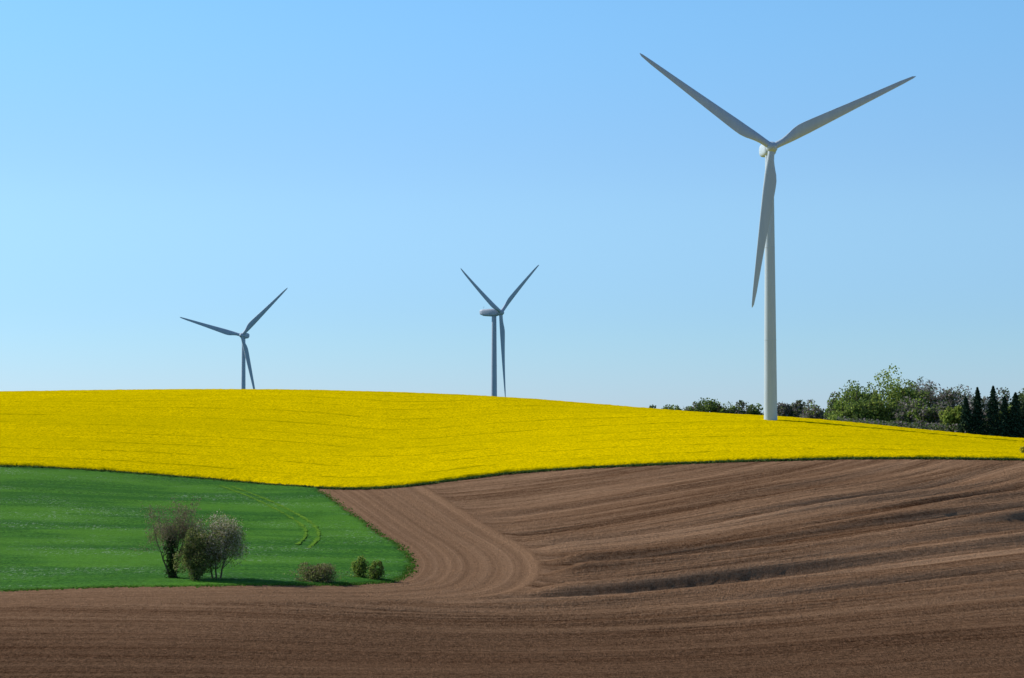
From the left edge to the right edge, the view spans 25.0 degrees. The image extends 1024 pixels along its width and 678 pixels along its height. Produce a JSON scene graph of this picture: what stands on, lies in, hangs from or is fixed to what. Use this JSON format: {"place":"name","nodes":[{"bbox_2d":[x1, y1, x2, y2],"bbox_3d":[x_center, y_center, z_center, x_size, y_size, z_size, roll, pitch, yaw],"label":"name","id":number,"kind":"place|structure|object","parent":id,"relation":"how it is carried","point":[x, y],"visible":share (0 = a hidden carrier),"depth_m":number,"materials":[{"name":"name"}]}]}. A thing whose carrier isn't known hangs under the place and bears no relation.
{"place":"outdoors","nodes":[
{"label":"outdoors","id":0,"kind":"place"},
{"bbox_2d":[0,466,412,590],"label":"green wheat field","id":1,"kind":"structure","parent":0,"point":[65,528],"depth_m":409.11,"materials":[{"name":"green plant"}]},
{"bbox_2d":[129,495,205,577],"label":"bare tree","id":2,"kind":"object","parent":1,"relation":"on","point":[166,530],"visible":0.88,"depth_m":339.47,"materials":[{"name":"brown plant"}]},
{"bbox_2d":[172,527,220,580],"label":"hawthorn shrub","id":3,"kind":"object","parent":1,"relation":"on","point":[198,567],"visible":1,"depth_m":334.72,"materials":[{"name":"green plant"}]},
{"bbox_2d":[178,509,250,578],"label":"blossoming tree","id":4,"kind":"object","parent":1,"relation":"on","point":[222,536],"visible":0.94,"depth_m":337.13,"materials":[{"name":"white plant"}]},
{"bbox_2d":[284,562,356,582],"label":"field shrub","id":5,"kind":"object","parent":1,"relation":"on","point":[318,572],"visible":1,"depth_m":337.86,"materials":[{"name":"green plant"}]},
{"bbox_2d":[349,555,370,577],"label":"green bush","id":6,"kind":"object","parent":1,"relation":"on","point":[360,567],"visible":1,"depth_m":347.80,"materials":[{"name":"green plant"}]},
{"bbox_2d":[362,559,389,579],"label":"green bush","id":7,"kind":"object","parent":1,"relation":"on","point":[374,572],"visible":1,"depth_m":345.51,"materials":[{"name":"green plant"}]},
{"bbox_2d":[220,485,320,547],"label":"tractor track","id":8,"kind":"structure","parent":0,"point":[305,534],"depth_m":432.42,"materials":[{"name":"green plant"}]},
{"bbox_2d":[0,459,1023,677],"bbox_3d":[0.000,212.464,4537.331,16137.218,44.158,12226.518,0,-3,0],"label":"ploughed field ground","id":9,"kind":"structure","parent":0,"point":[878,568],"depth_m":318.86,"materials":[{"name":"soil"}]},
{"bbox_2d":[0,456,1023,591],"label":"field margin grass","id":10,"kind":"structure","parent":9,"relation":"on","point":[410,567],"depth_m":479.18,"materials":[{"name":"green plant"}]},
{"bbox_2d":[649,363,1023,434],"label":"woodland","id":11,"kind":"object","parent":9,"relation":"on","point":[906,407],"visible":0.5,"depth_m":762.50,"materials":[{"name":"green leaves"},{"name":"conifer needles"},{"name":"bark"}]},
{"bbox_2d":[0,389,1023,487],"bbox_3d":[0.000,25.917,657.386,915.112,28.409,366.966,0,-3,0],"label":"rapeseed field","id":12,"kind":"structure","parent":0,"point":[335,438],"depth_m":565.53,"materials":[{"name":"yellow plant"}]},
{"bbox_2d":[180,288,286,388],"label":"wind turbine","id":13,"kind":"object","parent":12,"relation":"on","point":[244,335],"visible":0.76,"depth_m":1400.10,"materials":[{"name":"paint"}]},
{"bbox_2d":[461,265,538,396],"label":"wind turbine","id":14,"kind":"object","parent":12,"relation":"on","point":[494,312],"visible":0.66,"depth_m":1089.69,"materials":[{"name":"paint"}]},
{"bbox_2d":[640,53,915,419],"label":"wind turbine","id":15,"kind":"object","parent":12,"relation":"on","point":[766,232],"visible":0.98,"depth_m":582.80,"materials":[{"name":"paint"}]},
{"bbox_2d":[957,396,973,433],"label":"spruce tree","id":16,"kind":"object","parent":12,"relation":"on","point":[965,416],"visible":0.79,"depth_m":696.93,"materials":[{"name":"green plant"}]},
{"bbox_2d":[967,387,987,434],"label":"spruce tree","id":17,"kind":"object","parent":12,"relation":"on","point":[977,409],"visible":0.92,"depth_m":696.85,"materials":[{"name":"green plant"}]},
{"bbox_2d":[981,385,1004,435],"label":"spruce tree","id":18,"kind":"object","parent":12,"relation":"on","point":[993,420],"visible":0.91,"depth_m":695.03,"materials":[{"name":"green plant"}]},
{"bbox_2d":[995,396,1012,436],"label":"spruce tree","id":19,"kind":"object","parent":12,"relation":"on","point":[1005,421],"visible":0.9,"depth_m":692.90,"materials":[{"name":"green plant"}]},
{"bbox_2d":[1004,392,1023,437],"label":"spruce tree","id":20,"kind":"object","parent":12,"relation":"on","point":[1016,418],"visible":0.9,"depth_m":692.67,"materials":[{"name":"green plant"}]},
{"bbox_2d":[1017,399,1023,437],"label":"spruce tree","id":21,"kind":"object","parent":12,"relation":"on","point":[1022,415],"visible":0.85,"depth_m":695.45,"materials":[{"name":"green plant"}]},
{"bbox_2d":[0,0,1023,413],"label":"sky","id":22,"kind":"structure","parent":0,"point":[162,162],"materials":[{"name":"blue"}]}
]}

